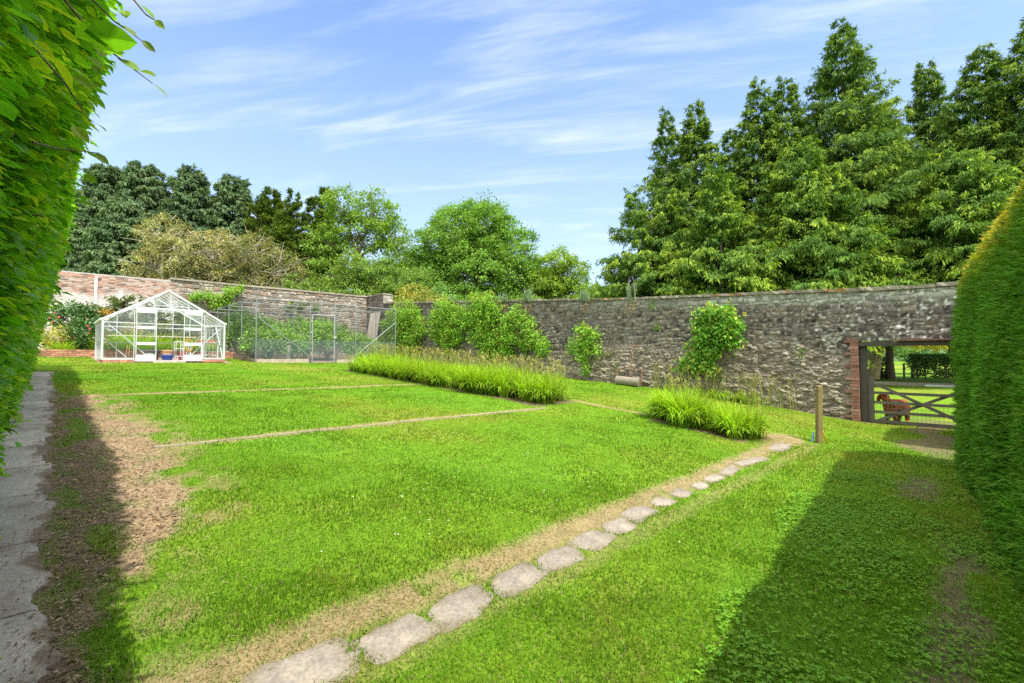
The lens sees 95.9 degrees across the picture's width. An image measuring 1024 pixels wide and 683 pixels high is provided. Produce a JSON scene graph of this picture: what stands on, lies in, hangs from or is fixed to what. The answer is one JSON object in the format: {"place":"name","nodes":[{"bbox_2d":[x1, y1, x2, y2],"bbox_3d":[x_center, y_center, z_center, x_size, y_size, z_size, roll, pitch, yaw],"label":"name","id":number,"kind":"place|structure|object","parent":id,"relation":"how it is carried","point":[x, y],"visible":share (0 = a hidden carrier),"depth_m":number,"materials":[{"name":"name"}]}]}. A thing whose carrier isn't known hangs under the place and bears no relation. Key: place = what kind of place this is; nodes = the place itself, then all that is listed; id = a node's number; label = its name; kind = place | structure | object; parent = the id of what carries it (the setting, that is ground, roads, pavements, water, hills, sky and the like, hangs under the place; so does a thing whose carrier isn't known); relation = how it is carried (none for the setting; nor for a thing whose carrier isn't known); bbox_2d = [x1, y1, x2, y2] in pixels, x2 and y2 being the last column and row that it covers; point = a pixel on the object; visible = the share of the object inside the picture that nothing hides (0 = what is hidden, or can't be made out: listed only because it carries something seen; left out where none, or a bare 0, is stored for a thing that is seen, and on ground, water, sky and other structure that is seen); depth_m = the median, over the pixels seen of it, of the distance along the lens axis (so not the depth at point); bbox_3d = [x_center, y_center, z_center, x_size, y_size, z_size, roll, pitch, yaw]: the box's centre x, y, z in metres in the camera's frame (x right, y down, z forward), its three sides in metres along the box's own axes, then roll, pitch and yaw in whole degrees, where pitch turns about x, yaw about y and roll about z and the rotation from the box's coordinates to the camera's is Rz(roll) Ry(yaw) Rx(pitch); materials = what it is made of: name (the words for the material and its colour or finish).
{"place":"outdoors","nodes":[
{"label":"outdoors","id":0,"kind":"place"},
{"bbox_2d":[0,372,65,682],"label":"path","id":1,"kind":"structure","parent":0,"point":[18,485],"depth_m":3.22,"materials":[{"name":"stone"}]},
{"bbox_2d":[1,353,1023,682],"bbox_3d":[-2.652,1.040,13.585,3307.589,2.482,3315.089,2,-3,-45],"label":"ground","id":2,"kind":"structure","parent":0,"point":[611,511],"depth_m":3.82,"materials":[{"name":"plant"}]},
{"bbox_2d":[39,322,74,348],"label":"yellow shrub","id":3,"kind":"object","parent":2,"relation":"on","point":[52,333],"visible":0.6,"depth_m":17.89,"materials":[{"name":"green plant"}]},
{"bbox_2d":[40,340,77,354],"bbox_3d":[-17.221,0.222,17.630,1.520,0.747,1.447,-1,-2,24],"label":"iris row","id":4,"kind":"object","parent":2,"relation":"on","point":[65,346],"visible":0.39,"depth_m":17.55,"materials":[{"name":"green plant"}]},
{"bbox_2d":[45,296,105,337],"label":"camellia bush","id":5,"kind":"object","parent":2,"relation":"on","point":[61,312],"visible":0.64,"depth_m":19.30,"materials":[{"name":"green plant"}]},
{"bbox_2d":[59,189,95,271],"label":"cypress tree","id":6,"kind":"object","parent":2,"relation":"on","point":[75,239],"visible":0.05,"depth_m":38.65,"materials":[{"name":"green plant"}]},
{"bbox_2d":[54,313,109,349],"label":"camellia bush","id":7,"kind":"object","parent":2,"relation":"on","point":[80,335],"visible":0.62,"depth_m":18.31,"materials":[{"name":"green plant"}]},
{"bbox_2d":[0,0,168,537],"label":"beech hedge","id":8,"kind":"object","parent":2,"relation":"on","point":[55,62],"visible":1,"depth_m":1.84,"materials":[{"name":"green plant"}]},
{"bbox_2d":[59,162,123,271],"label":"cypress tree","id":9,"kind":"object","parent":2,"relation":"on","point":[106,176],"visible":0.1,"depth_m":40.38,"materials":[{"name":"green plant"}]},
{"bbox_2d":[87,297,126,338],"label":"dwarf conifer","id":10,"kind":"object","parent":2,"relation":"on","point":[113,319],"visible":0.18,"depth_m":20.91,"materials":[{"name":"green plant"}]},
{"bbox_2d":[102,293,137,339],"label":"dwarf conifer","id":11,"kind":"object","parent":2,"relation":"on","point":[132,297],"visible":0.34,"depth_m":21.52,"materials":[{"name":"green plant"}]},
{"bbox_2d":[72,198,169,278],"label":"cypress tree","id":12,"kind":"object","parent":2,"relation":"on","point":[106,244],"visible":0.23,"depth_m":36.65,"materials":[{"name":"green plant"}]},
{"bbox_2d":[112,319,150,340],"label":"hanging plant","id":13,"kind":"object","parent":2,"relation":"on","point":[130,329],"visible":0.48,"depth_m":21.22,"materials":[{"name":"green plant"}]},
{"bbox_2d":[37,349,235,357],"bbox_3d":[-15.994,0.491,18.153,9.062,0.410,0.113,2,-3,-45],"label":"brick edging","id":14,"kind":"object","parent":2,"relation":"on","point":[67,352],"visible":0.45,"depth_m":18.14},
{"bbox_2d":[110,160,171,252],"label":"cypress tree","id":15,"kind":"object","parent":2,"relation":"on","point":[146,186],"visible":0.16,"depth_m":41.33,"materials":[{"name":"green plant"}]},
{"bbox_2d":[128,294,171,340],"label":"dwarf conifer","id":16,"kind":"object","parent":2,"relation":"on","point":[141,316],"visible":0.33,"depth_m":21.94,"materials":[{"name":"green plant"}]},
{"bbox_2d":[83,330,232,351],"bbox_3d":[-15.575,0.044,20.296,5.874,1.380,3.570,2,-3,-45],"label":"iris row","id":17,"kind":"object","parent":2,"relation":"on","point":[122,346],"visible":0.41,"depth_m":19.65,"materials":[{"name":"green plant"}]},
{"bbox_2d":[94,290,226,362],"bbox_3d":[-13.649,-0.514,17.974,3.750,2.710,3.225,2,-3,-45],"label":"greenhouse","id":18,"kind":"object","parent":2,"relation":"on","point":[99,323],"visible":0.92,"depth_m":17.27,"materials":[{"name":"metal"}]},
{"bbox_2d":[135,308,156,360],"bbox_3d":[-13.021,-0.233,16.446,0.585,1.870,0.025,2,-3,-45],"label":"door","id":19,"kind":"structure","parent":18,"relation":"in","point":[137,357],"depth_m":16.42,"materials":[{"name":"white paint"}]},
{"bbox_2d":[183,311,202,360],"bbox_3d":[-12.042,-0.201,17.424,0.575,1.870,0.025,2,-3,-45],"label":"door","id":20,"kind":"structure","parent":18,"relation":"in","point":[185,357],"depth_m":17.41,"materials":[{"name":"white paint"}]},
{"bbox_2d":[116,212,209,279],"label":"holm oak","id":21,"kind":"object","parent":2,"relation":"on","point":[162,245],"visible":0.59,"depth_m":35.63,"materials":[{"name":"green plant"}]},
{"bbox_2d":[146,307,195,341],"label":"dwarf conifer","id":22,"kind":"object","parent":2,"relation":"on","point":[180,332],"visible":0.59,"depth_m":22.18,"materials":[{"name":"green plant"}]},
{"bbox_2d":[156,163,217,279],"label":"cypress tree","id":23,"kind":"object","parent":2,"relation":"on","point":[184,204],"visible":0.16,"depth_m":42.11,"materials":[{"name":"green plant"}]},
{"bbox_2d":[169,306,207,339],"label":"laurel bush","id":24,"kind":"object","parent":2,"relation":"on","point":[191,322],"visible":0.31,"depth_m":23.38,"materials":[{"name":"green plant"}]},
{"bbox_2d":[38,270,366,354],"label":"brick wall","id":25,"kind":"structure","parent":2,"relation":"on","point":[80,285],"depth_m":25.68,"materials":[{"name":"brick"}]},
{"bbox_2d":[185,284,246,347],"bbox_3d":[-16.383,-1.321,25.586,2.894,4.086,0.855,2,-3,-45],"label":"wall vine","id":26,"kind":"object","parent":25,"relation":"attached to","point":[219,299],"depth_m":25.67,"materials":[{"name":"green plant"}]},
{"bbox_2d":[280,298,354,353],"bbox_3d":[-12.285,-0.887,29.613,4.907,3.684,0.894,2,-3,-45],"label":"wall vine","id":27,"kind":"object","parent":25,"relation":"attached to","point":[315,309],"depth_m":29.38,"materials":[{"name":"green plant"}]},
{"bbox_2d":[0,396,414,682],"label":"leaf litter","id":28,"kind":"object","parent":2,"relation":"on","point":[62,608],"visible":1,"depth_m":3.62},
{"bbox_2d":[168,227,264,283],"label":"holm oak","id":29,"kind":"object","parent":2,"relation":"on","point":[216,249],"visible":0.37,"depth_m":36.55,"materials":[{"name":"green plant"}]},
{"bbox_2d":[201,173,258,282],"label":"cypress tree","id":30,"kind":"object","parent":2,"relation":"on","point":[229,198],"visible":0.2,"depth_m":43.12,"materials":[{"name":"green plant"}]},
{"bbox_2d":[216,304,252,354],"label":"laurel bush","id":31,"kind":"object","parent":2,"relation":"on","point":[225,320],"visible":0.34,"depth_m":24.28,"materials":[{"name":"green plant"}]},
{"bbox_2d":[218,310,281,357],"bbox_3d":[-12.671,-0.388,22.600,2.910,2.374,2.917,1,-2,-25],"label":"currant bush","id":32,"kind":"object","parent":2,"relation":"on","point":[235,329],"visible":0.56,"depth_m":22.08,"materials":[{"name":"green plant"}]},
{"bbox_2d":[206,223,313,289],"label":"holm oak","id":33,"kind":"object","parent":2,"relation":"on","point":[257,263],"visible":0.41,"depth_m":36.24,"materials":[{"name":"green plant"}]},
{"bbox_2d":[240,186,286,279],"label":"spiky conifer","id":34,"kind":"object","parent":2,"relation":"on","point":[263,211],"visible":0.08,"depth_m":43.43,"materials":[{"name":"green plant"}]},
{"bbox_2d":[237,322,294,358],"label":"currant bush","id":35,"kind":"object","parent":2,"relation":"on","point":[270,338],"visible":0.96,"depth_m":20.24,"materials":[{"name":"green plant"}]},
{"bbox_2d":[258,208,301,286],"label":"spiky conifer","id":36,"kind":"object","parent":2,"relation":"on","point":[283,221],"visible":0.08,"depth_m":41.70,"materials":[{"name":"green plant"}]},
{"bbox_2d":[264,325,319,358],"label":"currant bush","id":37,"kind":"object","parent":2,"relation":"on","point":[300,343],"visible":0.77,"depth_m":21.02,"materials":[{"name":"green plant"}]},
{"bbox_2d":[258,187,331,289],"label":"spiky conifer","id":38,"kind":"object","parent":2,"relation":"on","point":[294,207],"visible":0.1,"depth_m":42.27,"materials":[{"name":"green plant"}]},
{"bbox_2d":[237,637,361,682],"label":"flagstone","id":39,"kind":"object","parent":2,"relation":"on","point":[326,661],"visible":0.98,"depth_m":2.33,"materials":[{"name":"stone"}]},
{"bbox_2d":[207,298,395,362],"bbox_3d":[-11.202,-0.223,24.282,6.572,2.886,8.485,2,-3,-45],"label":"fruit cage","id":40,"kind":"object","parent":2,"relation":"on","point":[281,360],"visible":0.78,"depth_m":21.46,"materials":[{"name":"metal"}]},
{"bbox_2d":[275,312,339,358],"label":"currant bush","id":41,"kind":"object","parent":2,"relation":"on","point":[303,326],"visible":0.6,"depth_m":22.75,"materials":[{"name":"green plant"}]},
{"bbox_2d":[273,269,351,293],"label":"garden shrub","id":42,"kind":"object","parent":2,"relation":"on","point":[314,278],"visible":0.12,"depth_m":36.03,"materials":[{"name":"green plant"}]},
{"bbox_2d":[298,186,353,293],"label":"spiky conifer","id":43,"kind":"object","parent":2,"relation":"on","point":[320,206],"visible":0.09,"depth_m":42.87,"materials":[{"name":"green plant"}]},
{"bbox_2d":[304,314,352,359],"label":"currant bush","id":44,"kind":"object","parent":2,"relation":"on","point":[329,327],"visible":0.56,"depth_m":23.75,"materials":[{"name":"green plant"}]},
{"bbox_2d":[154,408,545,448],"bbox_3d":[-1.744,1.379,7.924,7.018,0.119,0.084,2,-3,-45],"label":"edging strip","id":45,"kind":"object","parent":2,"relation":"on","point":[163,446],"visible":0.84,"depth_m":6.85,"materials":[{"name":"concrete"}]},
{"bbox_2d":[338,328,373,356],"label":"currant bush","id":46,"kind":"object","parent":2,"relation":"on","point":[361,340],"visible":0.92,"depth_m":23.18,"materials":[{"name":"green plant"}]},
{"bbox_2d":[310,246,404,300],"bbox_3d":[-13.585,-3.173,37.957,9.522,9.114,6.217,1,-2,-16],"label":"garden shrub","id":47,"kind":"object","parent":2,"relation":"on","point":[350,275],"visible":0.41,"depth_m":37.44,"materials":[{"name":"green plant"}]},
{"bbox_2d":[299,182,416,288],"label":"ash tree","id":48,"kind":"object","parent":2,"relation":"on","point":[378,227],"visible":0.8,"depth_m":40.84,"materials":[{"name":"green plant"}]},
{"bbox_2d":[365,312,380,355],"bbox_3d":[-9.303,-0.516,30.726,0.480,2.965,1.300,2,-3,-45],"label":"board panel","id":49,"kind":"object","parent":2,"relation":"on","point":[371,329],"visible":0.48,"depth_m":30.77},
{"bbox_2d":[353,257,432,301],"bbox_3d":[-9.994,-2.878,38.845,7.628,8.804,5.788,0,-2,14],"label":"garden shrub","id":50,"kind":"object","parent":2,"relation":"on","point":[415,272],"visible":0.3,"depth_m":38.48,"materials":[{"name":"green plant"}]},
{"bbox_2d":[349,614,439,664],"bbox_3d":[-0.643,1.687,2.617,0.531,0.072,0.281,2,-3,-45],"label":"flagstone","id":51,"kind":"object","parent":2,"relation":"on","point":[396,637],"visible":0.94,"depth_m":2.60,"materials":[{"name":"stone"}]},
{"bbox_2d":[393,282,451,301],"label":"garden shrub","id":52,"kind":"object","parent":2,"relation":"on","point":[413,287],"visible":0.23,"depth_m":32.63,"materials":[{"name":"yellow plant"}]},
{"bbox_2d":[421,279,461,300],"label":"garden shrub","id":53,"kind":"object","parent":2,"relation":"on","point":[440,288],"visible":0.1,"depth_m":35.59,"materials":[{"name":"green plant"}]},
{"bbox_2d":[338,342,572,404],"bbox_3d":[-2.315,0.761,14.558,2.874,1.739,10.764,2,-3,-45],"label":"lily bed","id":54,"kind":"object","parent":2,"relation":"on","point":[512,381],"visible":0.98,"depth_m":12.94,"materials":[{"name":"green plant"}]},
{"bbox_2d":[426,584,493,632],"bbox_3d":[-0.325,1.705,2.946,0.535,0.072,0.309,2,-3,-45],"label":"flagstone","id":55,"kind":"object","parent":2,"relation":"on","point":[460,606],"visible":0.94,"depth_m":2.93,"materials":[{"name":"stone"}]},
{"bbox_2d":[391,189,549,300],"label":"round tree","id":56,"kind":"object","parent":2,"relation":"on","point":[477,253],"visible":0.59,"depth_m":42.98,"materials":[{"name":"green plant"}]},
{"bbox_2d":[490,561,547,597],"bbox_3d":[0.037,1.720,3.321,0.498,0.068,0.287,2,-3,-45],"label":"flagstone","id":57,"kind":"object","parent":2,"relation":"on","point":[515,578],"visible":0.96,"depth_m":3.30,"materials":[{"name":"stone"}]},
{"bbox_2d":[537,545,584,572],"bbox_3d":[0.377,1.741,3.674,0.513,0.069,0.260,2,-3,-45],"label":"flagstone","id":58,"kind":"object","parent":2,"relation":"on","point":[561,557],"visible":0.91,"depth_m":3.66,"materials":[{"name":"stone"}]},
{"bbox_2d":[521,244,604,298],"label":"lime tree","id":59,"kind":"object","parent":2,"relation":"on","point":[557,284],"visible":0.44,"depth_m":42.48,"materials":[{"name":"green plant"}]},
{"bbox_2d":[565,318,609,379],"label":"shrub","id":60,"kind":"object","parent":2,"relation":"on","point":[585,331],"visible":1,"depth_m":18.56,"materials":[{"name":"green plant"}]},
{"bbox_2d":[566,530,616,550],"bbox_3d":[0.706,1.746,4.020,0.525,0.069,0.277,2,-3,-45],"label":"flagstone","id":61,"kind":"object","parent":2,"relation":"on","point":[593,539],"visible":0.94,"depth_m":4.00,"materials":[{"name":"stone"}]},
{"bbox_2d":[595,250,642,297],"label":"conifer tree","id":62,"kind":"object","parent":2,"relation":"on","point":[608,268],"visible":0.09,"depth_m":34.52,"materials":[{"name":"green plant"}]},
{"bbox_2d":[601,517,637,533],"bbox_3d":[1.001,1.760,4.362,0.432,0.068,0.255,2,-3,-45],"label":"flagstone","id":63,"kind":"object","parent":2,"relation":"on","point":[617,525],"visible":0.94,"depth_m":4.35,"materials":[{"name":"stone"}]},
{"bbox_2d":[615,345,642,386],"bbox_3d":[4.352,0.886,17.077,0.564,1.544,1.083,2,-3,-45],"label":"garden roller","id":64,"kind":"object","parent":2,"relation":"on","point":[629,381],"visible":0.98,"depth_m":16.89,"materials":[{"name":"concrete"}]},
{"bbox_2d":[621,505,658,523],"bbox_3d":[1.307,1.763,4.706,0.526,0.072,0.258,2,-3,-45],"label":"flagstone","id":65,"kind":"object","parent":2,"relation":"on","point":[636,512],"visible":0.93,"depth_m":4.68,"materials":[{"name":"stone"}]},
{"bbox_2d":[592,186,725,297],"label":"conifer tree","id":66,"kind":"object","parent":2,"relation":"on","point":[652,257],"visible":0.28,"depth_m":30.73,"materials":[{"name":"green plant"}]},
{"bbox_2d":[595,106,726,297],"bbox_3d":[12.137,-7.040,34.718,11.708,20.991,11.898,-1,-2,16],"label":"conifer tree","id":67,"kind":"object","parent":2,"relation":"on","point":[654,184],"visible":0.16,"depth_m":33.74,"materials":[{"name":"green plant"}]},
{"bbox_2d":[366,281,959,421],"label":"stone wall","id":68,"kind":"structure","parent":2,"relation":"on","point":[830,330],"depth_m":14.29,"materials":[{"name":"stone"}]},
{"bbox_2d":[376,296,429,357],"bbox_3d":[-6.893,-0.649,28.415,0.921,4.289,5.585,2,-3,-45],"label":"espalier pear","id":69,"kind":"object","parent":68,"relation":"attached to","point":[407,332],"visible":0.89,"depth_m":27.94,"materials":[{"name":"green plant"}]},
{"bbox_2d":[425,294,465,357],"bbox_3d":[-3.615,-0.701,25.109,0.965,4.075,3.414,2,-3,-45],"label":"espalier pear","id":70,"kind":"object","parent":68,"relation":"attached to","point":[442,324],"visible":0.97,"depth_m":25.07,"materials":[{"name":"green plant"}]},
{"bbox_2d":[452,290,506,362],"bbox_3d":[-1.604,-0.629,23.088,0.990,4.162,3.773,2,-3,-45],"label":"espalier pear","id":71,"kind":"object","parent":68,"relation":"attached to","point":[484,316],"visible":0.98,"depth_m":22.91,"materials":[{"name":"green plant"}]},
{"bbox_2d":[496,302,554,368],"bbox_3d":[0.404,-0.210,21.071,0.970,3.456,3.561,2,-3,-45],"label":"espalier pear","id":72,"kind":"object","parent":68,"relation":"attached to","point":[539,345],"visible":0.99,"depth_m":21.20,"materials":[{"name":"green plant"}]},
{"bbox_2d":[649,497,677,506],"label":"flagstone","id":73,"kind":"object","parent":2,"relation":"on","point":[657,501],"visible":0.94,"depth_m":5.10,"materials":[{"name":"stone"}]},
{"bbox_2d":[634,373,724,429],"bbox_3d":[3.549,1.202,9.864,2.166,1.222,2.138,2,-3,-45],"label":"lily clump","id":74,"kind":"object","parent":2,"relation":"on","point":[682,410],"visible":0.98,"depth_m":9.50,"materials":[{"name":"green plant"}]},
{"bbox_2d":[640,98,756,293],"bbox_3d":[13.749,-7.285,33.233,8.991,20.135,9.788,0,-2,-13],"label":"conifer tree","id":75,"kind":"object","parent":2,"relation":"on","point":[700,133],"visible":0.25,"depth_m":32.65,"materials":[{"name":"green plant"}]},
{"bbox_2d":[672,298,747,389],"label":"plum wall tree","id":76,"kind":"object","parent":2,"relation":"on","point":[722,335],"visible":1,"depth_m":14.97,"materials":[{"name":"green plant"}]},
{"bbox_2d":[650,163,786,295],"bbox_3d":[13.280,-4.256,28.733,9.027,13.897,9.172,2,-3,-45],"label":"conifer tree","id":77,"kind":"object","parent":2,"relation":"on","point":[741,260],"visible":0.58,"depth_m":27.89,"materials":[{"name":"green plant"}]},
{"bbox_2d":[649,362,795,410],"bbox_3d":[6.423,1.307,14.674,1.656,1.500,5.151,2,-3,-45],"label":"wispy sedge","id":78,"kind":"object","parent":2,"relation":"on","point":[741,397],"visible":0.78,"depth_m":14.25,"materials":[{"name":"green plant"}]},
{"bbox_2d":[713,127,753,231],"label":"conifer tree","id":79,"kind":"object","parent":2,"relation":"on","point":[726,138],"visible":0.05,"depth_m":37.08,"materials":[{"name":"green plant"}]},
{"bbox_2d":[690,390,781,440],"bbox_3d":[4.454,1.450,9.328,2.024,0.954,1.892,2,-3,-45],"label":"lily clump","id":80,"kind":"object","parent":2,"relation":"on","point":[733,421],"visible":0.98,"depth_m":8.97,"materials":[{"name":"green plant"}]},
{"bbox_2d":[733,457,769,465],"bbox_3d":[3.749,1.891,7.234,1.100,0.090,0.194,1,-2,-39],"label":"flagstone","id":81,"kind":"object","parent":2,"relation":"on","point":[749,461],"visible":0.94,"depth_m":7.19,"materials":[{"name":"stone"}]},
{"bbox_2d":[722,74,803,287],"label":"conifer tree","id":82,"kind":"object","parent":2,"relation":"on","point":[754,135],"visible":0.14,"depth_m":33.69,"materials":[{"name":"green plant"}]},
{"bbox_2d":[746,75,868,351],"bbox_3d":[19.972,-8.255,33.594,10.891,22.599,10.794,2,-3,-45],"label":"conifer tree","id":83,"kind":"object","parent":2,"relation":"on","point":[795,110],"visible":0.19,"depth_m":32.87,"materials":[{"name":"green plant"}]},
{"bbox_2d":[721,137,908,367],"bbox_3d":[18.092,-4.905,29.322,10.233,15.747,10.536,2,-3,-45],"label":"conifer tree","id":84,"kind":"object","parent":2,"relation":"on","point":[782,185],"visible":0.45,"depth_m":27.69,"materials":[{"name":"green plant"}]},
{"bbox_2d":[815,386,822,443],"bbox_3d":[6.095,1.547,9.164,0.098,1.335,0.075,2,-2,-9],"label":"timber post","id":85,"kind":"object","parent":2,"relation":"on","point":[818,414],"visible":0.82,"depth_m":9.14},
{"bbox_2d":[756,176,914,290],"bbox_3d":[19.161,-3.520,28.160,8.359,12.903,7.527,-1,-2,18],"label":"conifer tree","id":86,"kind":"object","parent":2,"relation":"on","point":[872,234],"visible":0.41,"depth_m":26.52,"materials":[{"name":"green plant"}]},
{"bbox_2d":[670,460,1023,682],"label":"clover","id":87,"kind":"object","parent":2,"relation":"on","point":[810,668],"visible":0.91,"depth_m":3.17,"materials":[{"name":"green plant"}]},
{"bbox_2d":[723,16,981,347],"bbox_3d":[22.962,-9.867,32.193,16.274,25.863,16.055,2,-3,-45],"label":"conifer tree","id":88,"kind":"object","parent":2,"relation":"on","point":[863,163],"visible":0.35,"depth_m":30.20,"materials":[{"name":"green plant"}]},
{"bbox_2d":[859,346,868,421],"bbox_3d":[9.620,1.192,12.608,0.200,2.160,0.150,2,-3,-45],"label":"gate post","id":89,"kind":"object","parent":2,"relation":"on","point":[863,352],"visible":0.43,"depth_m":12.54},
{"bbox_2d":[870,376,956,428],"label":"field gate","id":90,"kind":"structure","parent":89,"relation":"attached to","point":[916,404],"depth_m":11.92,"materials":[{"name":"wood"}]},
{"bbox_2d":[867,235,899,379],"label":"sycamore tree","id":91,"kind":"object","parent":2,"relation":"on","point":[875,359],"depth_m":36.48,"materials":[{"name":"green plant"}]},
{"bbox_2d":[851,99,929,378],"bbox_3d":[30.537,-8.149,37.700,12.058,22.787,12.154,2,-3,-45],"label":"conifer tree","id":92,"kind":"object","parent":2,"relation":"on","point":[889,366],"visible":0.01,"depth_m":36.75,"materials":[{"name":"green plant"}]},
{"bbox_2d":[876,394,910,423],"bbox_3d":[10.499,1.801,12.601,1.218,0.837,0.379,1,-2,-24],"label":"dog","id":93,"kind":"object","parent":2,"relation":"on","point":[885,397],"visible":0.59,"depth_m":12.45},
{"bbox_2d":[863,340,947,362],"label":"wood","id":94,"kind":"object","parent":2,"relation":"on","point":[897,354],"visible":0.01,"depth_m":131.65,"materials":[{"name":"green plant"}]},
{"bbox_2d":[900,353,954,377],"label":"field hedge","id":95,"kind":"object","parent":2,"relation":"on","point":[919,361],"visible":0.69,"depth_m":38.24,"materials":[{"name":"green plant"}]},
{"bbox_2d":[894,56,984,216],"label":"conifer tree","id":96,"kind":"object","parent":2,"relation":"on","point":[924,84],"visible":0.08,"depth_m":36.21,"materials":[{"name":"green plant"}]},
{"bbox_2d":[886,146,1023,383],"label":"conifer tree","id":97,"kind":"object","parent":2,"relation":"on","point":[974,207],"visible":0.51,"depth_m":26.20,"materials":[{"name":"green plant"}]},
{"bbox_2d":[894,42,1023,270],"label":"conifer tree","id":98,"kind":"object","parent":2,"relation":"on","point":[956,128],"visible":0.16,"depth_m":30.82,"materials":[{"name":"green plant"}]},
{"bbox_2d":[948,168,1023,602],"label":"yew hedge","id":99,"kind":"object","parent":2,"relation":"on","point":[987,346],"visible":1,"depth_m":3.98,"materials":[{"name":"green plant"}]},
{"bbox_2d":[963,17,1023,255],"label":"conifer tree","id":100,"kind":"object","parent":2,"relation":"on","point":[1015,70],"visible":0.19,"depth_m":29.50,"materials":[{"name":"green plant"}]},
{"bbox_2d":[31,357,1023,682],"bbox_3d":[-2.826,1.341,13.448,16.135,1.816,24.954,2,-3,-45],"label":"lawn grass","id":101,"kind":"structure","parent":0,"point":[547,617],"depth_m":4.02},
{"bbox_2d":[75,0,1023,296],"label":"sky","id":102,"kind":"structure","parent":0,"point":[550,108],"materials":[{"name":"blue"}]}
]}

